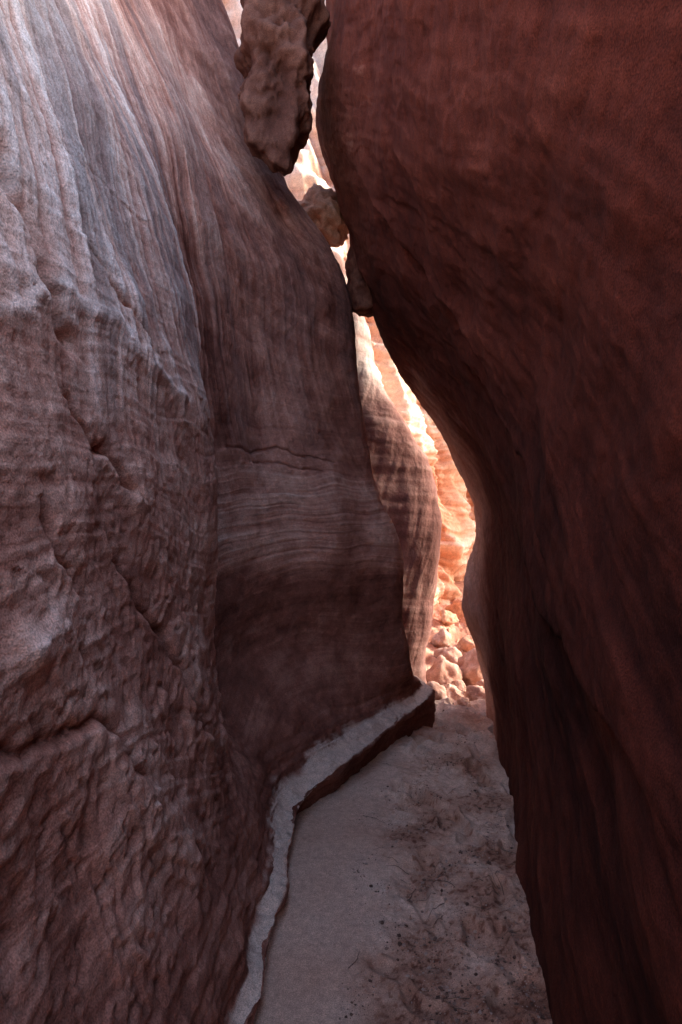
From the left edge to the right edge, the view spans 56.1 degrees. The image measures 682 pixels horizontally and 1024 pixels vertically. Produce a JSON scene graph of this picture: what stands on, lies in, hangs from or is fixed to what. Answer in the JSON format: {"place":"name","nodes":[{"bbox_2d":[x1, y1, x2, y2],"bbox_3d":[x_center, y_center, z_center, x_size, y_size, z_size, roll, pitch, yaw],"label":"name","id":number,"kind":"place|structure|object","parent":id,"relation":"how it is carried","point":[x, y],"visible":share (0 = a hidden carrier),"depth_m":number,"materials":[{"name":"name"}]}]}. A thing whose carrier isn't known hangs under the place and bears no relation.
{"place":"outdoors","nodes":[
{"label":"outdoors","id":0,"kind":"place"},
{"bbox_2d":[222,0,475,608],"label":"sandstone cliff","id":1,"kind":"structure","parent":0,"point":[458,527],"depth_m":8.24,"materials":[{"name":"orange stone"}]},
{"bbox_2d":[254,580,552,1023],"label":"sandy ground","id":2,"kind":"structure","parent":0,"point":[317,940],"depth_m":2.66,"materials":[{"name":"beige sand"}]},
{"bbox_2d":[0,0,435,1023],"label":"canyon wall","id":3,"kind":"structure","parent":2,"relation":"on","point":[212,686],"depth_m":2.12,"materials":[{"name":"stone"}]},
{"bbox_2d":[332,250,441,682],"bbox_3d":[-3.558,-2.761,5.817,8.887,9.323,1.052,0,0,0],"label":"sandstone fin","id":4,"kind":"object","parent":2,"relation":"on","point":[405,484],"visible":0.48,"depth_m":5.43,"materials":[{"name":"orange stone"}]},
{"bbox_2d":[348,753,516,1012],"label":"dry twigs","id":5,"kind":"object","parent":2,"relation":"on","point":[450,883],"visible":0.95,"depth_m":2.74,"materials":[{"name":"brown wood"}]},
{"bbox_2d":[426,681,446,699],"bbox_3d":[0.795,1.542,5.465,0.223,0.220,0.238,0,0,0],"label":"fallen boulder","id":6,"kind":"object","parent":2,"relation":"on","point":[440,690],"visible":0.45,"depth_m":5.38,"materials":[{"name":"stone"}]},
{"bbox_2d":[431,626,445,632],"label":"fallen boulder","id":7,"kind":"object","parent":2,"relation":"on","point":[437,628],"visible":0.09,"depth_m":7.40,"materials":[{"name":"stone"}]},
{"bbox_2d":[430,628,451,648],"bbox_3d":[1.089,1.381,6.942,0.233,0.238,0.246,0,0,0],"label":"fallen boulder","id":8,"kind":"object","parent":2,"relation":"on","point":[442,638],"visible":0.84,"depth_m":6.87,"materials":[{"name":"stone"}]},
{"bbox_2d":[426,655,462,684],"bbox_3d":[0.941,1.524,5.901,0.388,0.412,0.337,0,0,0],"label":"fallen boulder","id":9,"kind":"object","parent":2,"relation":"on","point":[442,670],"visible":0.56,"depth_m":5.80,"materials":[{"name":"stone"}]},
{"bbox_2d":[339,684,551,1023],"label":"pebbles","id":10,"kind":"object","parent":2,"relation":"on","point":[440,988],"visible":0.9,"depth_m":2.37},
{"bbox_2d":[433,646,461,663],"bbox_3d":[1.093,1.490,6.506,0.220,0.255,0.353,0,0,-30],"label":"fallen boulder","id":11,"kind":"object","parent":2,"relation":"on","point":[451,654],"visible":0.46,"depth_m":6.44,"materials":[{"name":"stone"}]},
{"bbox_2d":[439,609,458,625],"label":"fallen boulder","id":12,"kind":"object","parent":2,"relation":"on","point":[448,618],"visible":1,"depth_m":7.52,"materials":[{"name":"stone"}]},
{"bbox_2d":[445,598,463,618],"bbox_3d":[1.577,1.294,8.225,0.383,0.420,0.543,0,0,28],"label":"fallen boulder","id":13,"kind":"object","parent":2,"relation":"on","point":[455,607],"visible":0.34,"depth_m":8.04,"materials":[{"name":"stone"}]},
{"bbox_2d":[450,686,459,695],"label":"fallen boulder","id":14,"kind":"object","parent":2,"relation":"on","point":[455,691],"visible":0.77,"depth_m":5.56,"materials":[{"name":"stone"}]},
{"bbox_2d":[451,680,465,690],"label":"fallen boulder","id":15,"kind":"object","parent":2,"relation":"on","point":[460,684],"visible":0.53,"depth_m":5.72,"materials":[{"name":"stone"}]},
{"bbox_2d":[457,698,469,705],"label":"fallen boulder","id":16,"kind":"object","parent":2,"relation":"on","point":[462,701],"visible":0.96,"depth_m":5.33,"materials":[{"name":"stone"}]},
{"bbox_2d":[457,635,474,651],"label":"fallen boulder","id":17,"kind":"object","parent":2,"relation":"on","point":[466,643],"visible":0.34,"depth_m":6.68,"materials":[{"name":"stone"}]},
{"bbox_2d":[457,648,482,685],"bbox_3d":[1.252,1.489,6.076,0.324,0.432,0.338,0,0,-37],"label":"fallen boulder","id":18,"kind":"object","parent":2,"relation":"on","point":[468,664],"visible":0.46,"depth_m":5.98,"materials":[{"name":"stone"}]},
{"bbox_2d":[465,685,484,700],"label":"fallen boulder","id":19,"kind":"object","parent":2,"relation":"on","point":[474,692],"visible":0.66,"depth_m":5.42,"materials":[{"name":"stone"}]},
{"bbox_2d":[475,678,483,687],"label":"fallen boulder","id":20,"kind":"object","parent":2,"relation":"on","point":[480,682],"visible":0.12,"depth_m":5.67,"materials":[{"name":"stone"}]},
{"bbox_2d":[315,0,681,1023],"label":"canyon wall","id":21,"kind":"structure","parent":0,"point":[505,178],"depth_m":1.80,"materials":[{"name":"stone"}]},
{"bbox_2d":[234,0,330,176],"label":"chockstone boulder","id":22,"kind":"object","parent":21,"relation":"on","point":[281,41],"visible":1,"depth_m":3.77,"materials":[{"name":"stone"}]},
{"bbox_2d":[298,183,348,247],"bbox_3d":[-0.159,-2.294,4.988,0.489,0.443,0.382,0,0,0],"label":"lodged rock","id":23,"kind":"object","parent":21,"relation":"on","point":[319,204],"visible":0.73,"depth_m":4.88,"materials":[{"name":"stone"}]},
{"bbox_2d":[345,243,372,317],"bbox_3d":[0.233,-1.782,4.841,0.422,0.576,0.432,0,0,0],"label":"lodged rock","id":24,"kind":"object","parent":21,"relation":"on","point":[360,295],"visible":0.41,"depth_m":4.74,"materials":[{"name":"stone"}]}
]}

